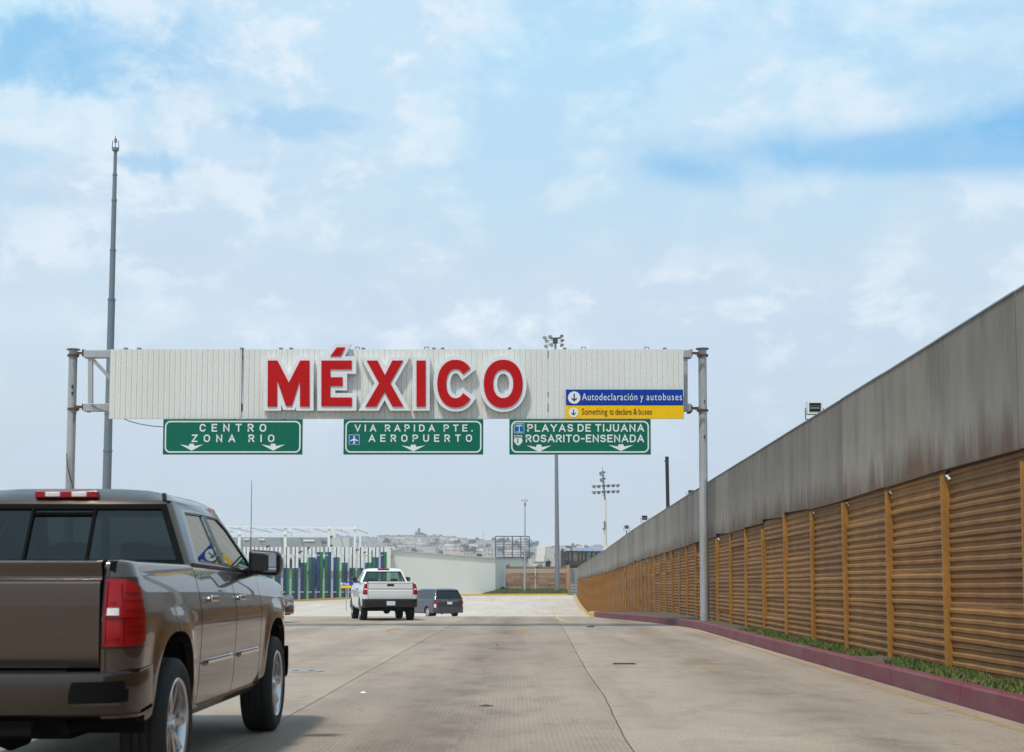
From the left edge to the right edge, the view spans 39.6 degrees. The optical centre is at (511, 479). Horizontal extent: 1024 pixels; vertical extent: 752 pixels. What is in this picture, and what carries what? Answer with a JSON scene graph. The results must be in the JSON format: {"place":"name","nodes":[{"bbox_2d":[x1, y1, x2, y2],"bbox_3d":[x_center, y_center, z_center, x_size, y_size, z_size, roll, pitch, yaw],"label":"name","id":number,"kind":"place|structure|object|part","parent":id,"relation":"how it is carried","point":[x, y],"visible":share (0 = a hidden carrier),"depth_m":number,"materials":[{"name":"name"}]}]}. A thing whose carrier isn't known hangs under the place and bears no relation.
{"place":"outdoors","nodes":[
{"label":"outdoors","id":0,"kind":"place"},
{"bbox_2d":[0,595,1023,751],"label":"road","id":1,"kind":"structure","parent":0,"point":[434,683],"depth_m":15.89,"materials":[{"name":"concrete"}]},
{"bbox_2d":[102,136,118,566],"bbox_3d":[-16.590,-4.362,58.484,0.800,19.978,0.800,0,-4,0],"label":"antenna pole","id":2,"kind":"object","parent":1,"relation":"on","point":[107,460],"visible":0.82,"depth_m":58.53,"materials":[{"name":"metal"}]},
{"bbox_2d":[0,480,288,751],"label":"brown pickup truck","id":3,"kind":"object","parent":1,"relation":"on","point":[159,630],"visible":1,"depth_m":8.88,"materials":[{"name":"paint"}]},
{"bbox_3d":[-3.045,0.367,9.588,1.744,0.410,0.217,0,-4,0],"label":"rear window","id":4,"kind":"part","parent":3,"relation":"part of","materials":[{"name":"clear glass"}]},
{"bbox_3d":[-2.240,0.419,10.165,0.176,0.403,0.832,0,-4,0],"label":"side window","id":5,"kind":"part","parent":3,"relation":"part of","materials":[{"name":"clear glass"}]},
{"bbox_3d":[-2.127,1.067,9.988,0.195,0.912,1.180,0,-4,0],"label":"door","id":6,"kind":"part","parent":3,"relation":"part of","materials":[{"name":"brown paint"}]},
{"bbox_3d":[-2.238,0.501,11.199,0.180,0.413,1.071,0,-4,0],"label":"side window","id":7,"kind":"part","parent":3,"relation":"part of","materials":[{"name":"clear glass"}]},
{"bbox_3d":[-2.123,1.159,11.105,0.185,0.895,1.080,0,-4,0],"label":"door","id":8,"kind":"part","parent":3,"relation":"part of","materials":[{"name":"brown paint"}]},
{"bbox_2d":[283,595,293,614],"bbox_3d":[-9.843,4.155,48.552,4.650,1.416,2.160,-1,-4,10],"label":"red sedan","id":9,"kind":"object","parent":1,"relation":"on","point":[289,604],"visible":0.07,"depth_m":48.26,"materials":[{"name":"paint"}]},
{"bbox_2d":[214,545,386,599],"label":"slat screen","id":10,"kind":"object","parent":1,"relation":"on","point":[360,555],"visible":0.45,"depth_m":225.53,"materials":[{"name":"multicoloured metal"}]},
{"bbox_2d":[288,669,323,671],"bbox_3d":[-3.044,2.789,20.750,0.600,0.012,0.600,0,-4,0],"label":"manhole cover","id":11,"kind":"object","parent":1,"relation":"on","point":[306,670],"visible":0.88,"depth_m":20.74,"materials":[{"name":"metal"}]},
{"bbox_2d":[307,561,316,598],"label":"pole","id":12,"kind":"object","parent":1,"relation":"on","point":[315,577],"visible":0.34,"depth_m":226.15,"materials":[{"name":"grey metal"}]},
{"bbox_2d":[340,582,355,610],"bbox_3d":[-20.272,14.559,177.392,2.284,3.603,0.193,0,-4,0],"label":"lane guide sign","id":13,"kind":"object","parent":1,"relation":"on","point":[346,584],"visible":0.56,"depth_m":177.41,"materials":[{"name":"metal"}]},
{"bbox_2d":[299,620,412,620],"bbox_3d":[-5.771,5.092,51.460,4.442,0.005,1.058,0,-4,0],"label":"crosswise line","id":14,"kind":"object","parent":1,"relation":"on","point":[370,620],"visible":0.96,"depth_m":51.21,"materials":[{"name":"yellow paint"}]},
{"bbox_2d":[371,550,372,578],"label":"pole","id":15,"kind":"object","parent":1,"relation":"on","point":[371,561],"visible":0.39,"depth_m":240.29,"materials":[{"name":"grey metal"}]},
{"bbox_2d":[350,568,416,619],"bbox_3d":[-4.902,4.321,53.773,2.310,1.938,5.590,1,-4,-12],"label":"white pickup truck","id":16,"kind":"object","parent":1,"relation":"on","point":[396,596],"visible":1,"depth_m":51.35,"materials":[{"name":"paint"}]},
{"bbox_3d":[-5.825,4.332,53.730,0.206,0.909,1.384,1,-4,-12],"label":"door","id":17,"kind":"part","parent":16,"relation":"part of","materials":[{"name":"white paint"}]},
{"bbox_2d":[65,347,708,620],"bbox_3d":[-3.780,0.207,42.735,19.682,8.422,1.265,0,-4,0],"label":"sign gantry","id":18,"kind":"object","parent":1,"relation":"on","point":[175,383],"visible":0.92,"depth_m":42.35,"materials":[{"name":"metal"}]},
{"bbox_2d":[163,419,302,454],"bbox_3d":[-8.265,-1.408,42.226,4.128,1.355,0.270,0,-4,0],"label":"road sign","id":19,"kind":"object","parent":18,"relation":"attached to","point":[232,436],"visible":1,"depth_m":42.09,"materials":[{"name":"metal"}]},
{"bbox_2d":[264,344,526,412],"bbox_3d":[-3.460,-3.011,42.214,7.789,2.029,0.230,0,-4,0],"label":"letter sign","id":20,"kind":"object","parent":18,"relation":"attached to","point":[286,390],"visible":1,"depth_m":42.10,"materials":[{"name":"red metal"}]},
{"bbox_2d":[343,419,482,454],"bbox_3d":[-2.918,-1.408,42.224,4.138,1.355,0.273,0,-4,0],"label":"road sign","id":21,"kind":"object","parent":18,"relation":"attached to","point":[413,436],"visible":1,"depth_m":42.09,"materials":[{"name":"metal"}]},
{"bbox_2d":[509,419,650,454],"bbox_3d":[2.014,-1.408,42.224,4.186,1.355,0.273,0,-4,0],"label":"road sign","id":22,"kind":"object","parent":18,"relation":"attached to","point":[579,436],"visible":1,"depth_m":42.09,"materials":[{"name":"metal"}]},
{"bbox_2d":[566,389,682,404],"bbox_3d":[3.336,-2.580,42.292,3.473,0.770,0.271,0,-4,0],"label":"lane sign","id":23,"kind":"object","parent":18,"relation":"attached to","point":[624,396],"visible":1,"depth_m":42.16,"materials":[{"name":"metal"}]},
{"bbox_2d":[566,406,683,418],"bbox_3d":[3.342,-2.140,42.259,3.486,0.691,0.271,0,-4,0],"label":"lane sign","id":24,"kind":"object","parent":18,"relation":"attached to","point":[624,412],"visible":1,"depth_m":42.12,"materials":[{"name":"metal"}]},
{"bbox_2d":[294,594,567,601],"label":"kerb","id":25,"kind":"structure","parent":1,"relation":"on","point":[318,599],"depth_m":249.00,"materials":[{"name":"yellow paint"}]},
{"bbox_2d":[403,588,462,615],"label":"grey minivan","id":26,"kind":"object","parent":1,"relation":"on","point":[432,601],"visible":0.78,"depth_m":83.90,"materials":[{"name":"paint"}]},
{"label":"door","id":27,"kind":"part","parent":26,"relation":"part of","materials":[{"name":"grey paint"}]},
{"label":"side window","id":28,"kind":"part","parent":26,"relation":"part of","materials":[{"name":"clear glass"}]},
{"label":"side window","id":29,"kind":"part","parent":26,"relation":"part of","materials":[{"name":"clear glass"}]},
{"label":"rear window","id":30,"kind":"part","parent":26,"relation":"part of","materials":[{"name":"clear glass"}]},
{"bbox_2d":[285,616,581,616],"bbox_3d":[-5.499,5.848,60.759,17.012,0.011,0.673,0,-4,1],"label":"tyre stain","id":31,"kind":"object","parent":1,"relation":"on","point":[444,616],"visible":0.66,"depth_m":60.77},
{"bbox_2d":[552,612,572,622],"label":"lane line","id":32,"kind":"object","parent":1,"relation":"on","point":[556,617],"visible":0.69,"depth_m":55.15,"materials":[{"name":"yellow paint"}]},
{"bbox_2d":[673,626,1023,731],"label":"road edge line","id":33,"kind":"object","parent":1,"relation":"on","point":[964,712],"visible":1,"depth_m":16.89,"materials":[{"name":"yellow paint"}]},
{"bbox_2d":[0,0,1023,547],"label":"sky","id":34,"kind":"structure","parent":0,"point":[808,195],"materials":[{"name":"blue"}]},
{"bbox_2d":[356,541,722,579],"bbox_3d":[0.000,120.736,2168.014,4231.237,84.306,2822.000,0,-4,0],"label":"hills","id":35,"kind":"structure","parent":0,"point":[549,555],"depth_m":1570.84,"materials":[{"name":"grey"}]},
{"bbox_2d":[361,536,368,541],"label":"hillside house","id":36,"kind":"structure","parent":35,"relation":"on","point":[364,538],"depth_m":2114.59,"materials":[{"name":"white paint"}]},
{"bbox_2d":[365,544,379,549],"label":"hillside house","id":37,"kind":"structure","parent":35,"relation":"on","point":[372,545],"depth_m":1741.50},
{"bbox_2d":[377,535,385,541],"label":"hillside house","id":38,"kind":"structure","parent":35,"relation":"on","point":[381,537],"depth_m":2160.76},
{"bbox_2d":[375,543,388,546],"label":"hillside house","id":39,"kind":"structure","parent":35,"relation":"on","point":[383,544],"depth_m":1785.48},
{"bbox_2d":[385,546,395,549],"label":"hillside house","id":40,"kind":"structure","parent":35,"relation":"on","point":[392,547],"depth_m":1693.22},
{"bbox_2d":[390,539,400,542],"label":"hillside house","id":41,"kind":"structure","parent":35,"relation":"on","point":[396,540],"depth_m":2119.49,"materials":[{"name":"white paint"}]},
{"bbox_2d":[393,535,403,541],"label":"hillside house","id":42,"kind":"structure","parent":35,"relation":"on","point":[399,537],"depth_m":2173.86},
{"bbox_2d":[392,543,406,547],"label":"hillside house","id":43,"kind":"structure","parent":35,"relation":"on","point":[401,545],"depth_m":1738.23,"materials":[{"name":"white paint"}]},
{"bbox_2d":[398,547,408,550],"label":"hillside house","id":44,"kind":"structure","parent":35,"relation":"on","point":[405,548],"depth_m":1620.55,"materials":[{"name":"white paint"}]},
{"bbox_2d":[404,535,413,540],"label":"hillside house","id":45,"kind":"structure","parent":35,"relation":"on","point":[407,537],"depth_m":2218.45,"materials":[{"name":"white paint"}]},
{"bbox_2d":[406,539,416,543],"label":"hillside house","id":46,"kind":"structure","parent":35,"relation":"on","point":[412,541],"depth_m":2072.36,"materials":[{"name":"white paint"}]},
{"bbox_2d":[415,545,427,549],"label":"hillside house","id":47,"kind":"structure","parent":35,"relation":"on","point":[418,546],"depth_m":1722.16,"materials":[{"name":"grey paint"}]},
{"bbox_2d":[418,535,430,541],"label":"hillside house","id":48,"kind":"structure","parent":35,"relation":"on","point":[423,537],"depth_m":2103.09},
{"bbox_2d":[421,539,429,543],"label":"hillside house","id":49,"kind":"structure","parent":35,"relation":"on","point":[426,540],"depth_m":2039.85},
{"bbox_2d":[422,544,435,549],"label":"hillside house","id":50,"kind":"structure","parent":35,"relation":"on","point":[429,546],"depth_m":1703.74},
{"bbox_2d":[423,548,440,552],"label":"hillside house","id":51,"kind":"structure","parent":35,"relation":"on","point":[432,550],"depth_m":1605.14,"materials":[{"name":"white paint"}]},
{"bbox_2d":[428,535,439,539],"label":"hillside house","id":52,"kind":"structure","parent":35,"relation":"on","point":[434,536],"depth_m":2230.45,"materials":[{"name":"white paint"}]},
{"bbox_2d":[440,548,450,553],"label":"hillside house","id":53,"kind":"structure","parent":35,"relation":"on","point":[446,551],"depth_m":1710.29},
{"bbox_2d":[443,546,453,553],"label":"hillside house","id":54,"kind":"structure","parent":35,"relation":"on","point":[450,547],"depth_m":1743.55,"materials":[{"name":"white paint"}]},
{"bbox_2d":[443,542,457,545],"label":"hillside house","id":55,"kind":"structure","parent":35,"relation":"on","point":[451,544],"depth_m":1948.62,"materials":[{"name":"white paint"}]},
{"bbox_2d":[448,536,458,541],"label":"hillside house","id":56,"kind":"structure","parent":35,"relation":"on","point":[453,538],"depth_m":2188.97,"materials":[{"name":"white paint"}]},
{"bbox_2d":[452,550,464,554],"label":"hillside house","id":57,"kind":"structure","parent":35,"relation":"on","point":[455,552],"depth_m":1645.52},
{"bbox_2d":[453,546,464,549],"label":"hillside house","id":58,"kind":"structure","parent":35,"relation":"on","point":[458,547],"depth_m":1681.73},
{"bbox_2d":[460,551,473,555],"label":"hillside house","id":59,"kind":"structure","parent":35,"relation":"on","point":[468,553],"depth_m":1613.24,"materials":[{"name":"white paint"}]},
{"bbox_2d":[464,546,476,553],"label":"hillside tree","id":60,"kind":"object","parent":35,"relation":"on","point":[473,548],"visible":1,"depth_m":1617.98,"materials":[{"name":"green plant"}]},
{"bbox_2d":[482,548,497,556],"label":"hillside house","id":61,"kind":"structure","parent":35,"relation":"on","point":[488,551],"depth_m":1602.04,"materials":[{"name":"white paint"}]},
{"bbox_2d":[504,546,519,555],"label":"hillside house","id":62,"kind":"structure","parent":35,"relation":"on","point":[509,552],"depth_m":1622.41,"materials":[{"name":"white paint"}]},
{"bbox_2d":[521,549,536,556],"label":"hillside house","id":63,"kind":"structure","parent":35,"relation":"on","point":[534,551],"depth_m":1580.28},
{"bbox_2d":[526,550,534,557],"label":"hillside tree","id":64,"kind":"object","parent":35,"relation":"on","point":[531,553],"visible":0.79,"depth_m":1531.07,"materials":[{"name":"green plant"}]},
{"bbox_2d":[536,546,546,560],"bbox_3d":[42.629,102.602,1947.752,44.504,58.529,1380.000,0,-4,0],"label":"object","id":65,"kind":"structure","parent":35,"relation":"on","point":[540,553],"depth_m":1895.96,"materials":[{"name":"beige paint"}]},
{"bbox_2d":[575,594,1015,692],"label":"verge","id":66,"kind":"structure","parent":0,"point":[878,658],"depth_m":41.67,"materials":[{"name":"green plant"}]},
{"bbox_2d":[570,581,577,593],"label":"slatted gate","id":67,"kind":"structure","parent":66,"relation":"on","point":[574,589],"depth_m":256.30,"materials":[{"name":"metal"}]},
{"bbox_2d":[591,466,619,549],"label":"floodlight mast","id":68,"kind":"object","parent":66,"relation":"on","point":[602,479],"visible":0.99,"depth_m":200.13,"materials":[{"name":"grey metal"}]},
{"bbox_2d":[623,525,629,533],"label":"floodlight","id":69,"kind":"object","parent":66,"relation":"on","point":[626,527],"visible":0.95,"depth_m":111.12,"materials":[{"name":"white paint"}]},
{"bbox_2d":[641,515,647,522],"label":"floodlight","id":70,"kind":"object","parent":66,"relation":"on","point":[644,517],"visible":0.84,"depth_m":91.15,"materials":[{"name":"white paint"}]},
{"bbox_2d":[664,457,669,507],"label":"dark steel post","id":71,"kind":"object","parent":66,"relation":"on","point":[666,460],"visible":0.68,"depth_m":73.12,"materials":[{"name":"metal"}]},
{"bbox_2d":[686,489,695,494],"bbox_3d":[7.722,3.138,61.060,0.445,5.456,0.250,0,-4,0],"label":"floodlight","id":72,"kind":"object","parent":66,"relation":"on","point":[689,491],"visible":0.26,"depth_m":61.21,"materials":[{"name":"white paint"}]},
{"bbox_2d":[577,285,1023,683],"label":"border fence","id":73,"kind":"object","parent":66,"relation":"on","point":[924,560],"visible":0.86,"depth_m":21.25,"materials":[{"name":"metal"}]},
{"bbox_2d":[805,401,823,530],"bbox_3d":[7.192,0.941,33.648,0.445,5.611,0.250,0,-4,0],"label":"floodlight","id":74,"kind":"object","parent":66,"relation":"on","point":[813,407],"visible":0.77,"depth_m":33.80,"materials":[{"name":"white paint"}]},
{"bbox_2d":[734,626,1023,694],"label":"grass","id":75,"kind":"structure","parent":66,"relation":"on","point":[948,671],"depth_m":18.01,"materials":[{"name":"green plant"}]},
{"bbox_3d":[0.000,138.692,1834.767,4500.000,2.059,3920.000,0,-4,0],"label":"ground","id":76,"kind":"structure","parent":0,"visible":0},
{"bbox_2d":[205,526,367,570],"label":"steel frame building","id":77,"kind":"structure","parent":76,"relation":"on","point":[332,542],"depth_m":309.73,"materials":[{"name":"white paint"}]},
{"bbox_2d":[273,578,379,598],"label":"wall","id":78,"kind":"structure","parent":76,"relation":"on","point":[290,587],"depth_m":227.59,"materials":[{"name":"white paint"}]},
{"bbox_2d":[273,571,379,578],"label":"stone wall","id":79,"kind":"structure","parent":76,"relation":"on","point":[290,574],"depth_m":261.41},
{"bbox_2d":[387,549,523,593],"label":"pale windowless building","id":80,"kind":"structure","parent":76,"relation":"on","point":[465,574],"depth_m":252.49,"materials":[{"name":"white paint"}]},
{"bbox_2d":[495,536,529,566],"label":"empty billboard frame","id":81,"kind":"object","parent":76,"relation":"on","point":[512,544],"visible":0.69,"depth_m":334.72,"materials":[{"name":"metal"}]},
{"bbox_2d":[506,564,569,594],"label":"split block wall","id":82,"kind":"structure","parent":76,"relation":"on","point":[545,576],"depth_m":261.36,"materials":[{"name":"stone"}]},
{"bbox_2d":[533,561,543,565],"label":"flat roofed hut","id":83,"kind":"object","parent":76,"relation":"on","point":[538,563],"visible":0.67,"depth_m":299.50,"materials":[{"name":"white paint"}]},
{"bbox_2d":[544,559,551,565],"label":"gabled kiosk","id":84,"kind":"object","parent":76,"relation":"on","point":[548,563],"visible":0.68,"depth_m":298.50,"materials":[{"name":"white metal"}]},
{"bbox_2d":[543,334,563,590],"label":"mast light","id":85,"kind":"object","parent":76,"relation":"on","point":[557,553],"visible":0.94,"depth_m":255.97,"materials":[{"name":"metal"}]},
{"bbox_2d":[570,568,577,594],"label":"grey panel wall","id":86,"kind":"structure","parent":76,"relation":"on","point":[573,575],"depth_m":265.32,"materials":[{"name":"metal"}]},
{"bbox_2d":[560,546,602,567],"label":"covered footbridge","id":87,"kind":"object","parent":76,"relation":"on","point":[574,557],"visible":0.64,"depth_m":274.66,"materials":[{"name":"metal"}]},
{"bbox_2d":[574,594,1023,723],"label":"kerb","id":88,"kind":"structure","parent":76,"relation":"on","point":[998,703],"depth_m":18.40,"materials":[{"name":"red paint"}]},
{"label":"planter soil","id":89,"kind":"structure","parent":0,"visible":0},
{"bbox_2d":[521,500,527,590],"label":"slender lamp post","id":90,"kind":"object","parent":89,"relation":"on","point":[524,544],"visible":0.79,"depth_m":254.24,"materials":[{"name":"metal"}]},
{"bbox_2d":[483,588,567,593],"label":"ground cover","id":91,"kind":"object","parent":89,"relation":"on","point":[530,591],"visible":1,"depth_m":252.30,"materials":[{"name":"green plant"}]}
]}

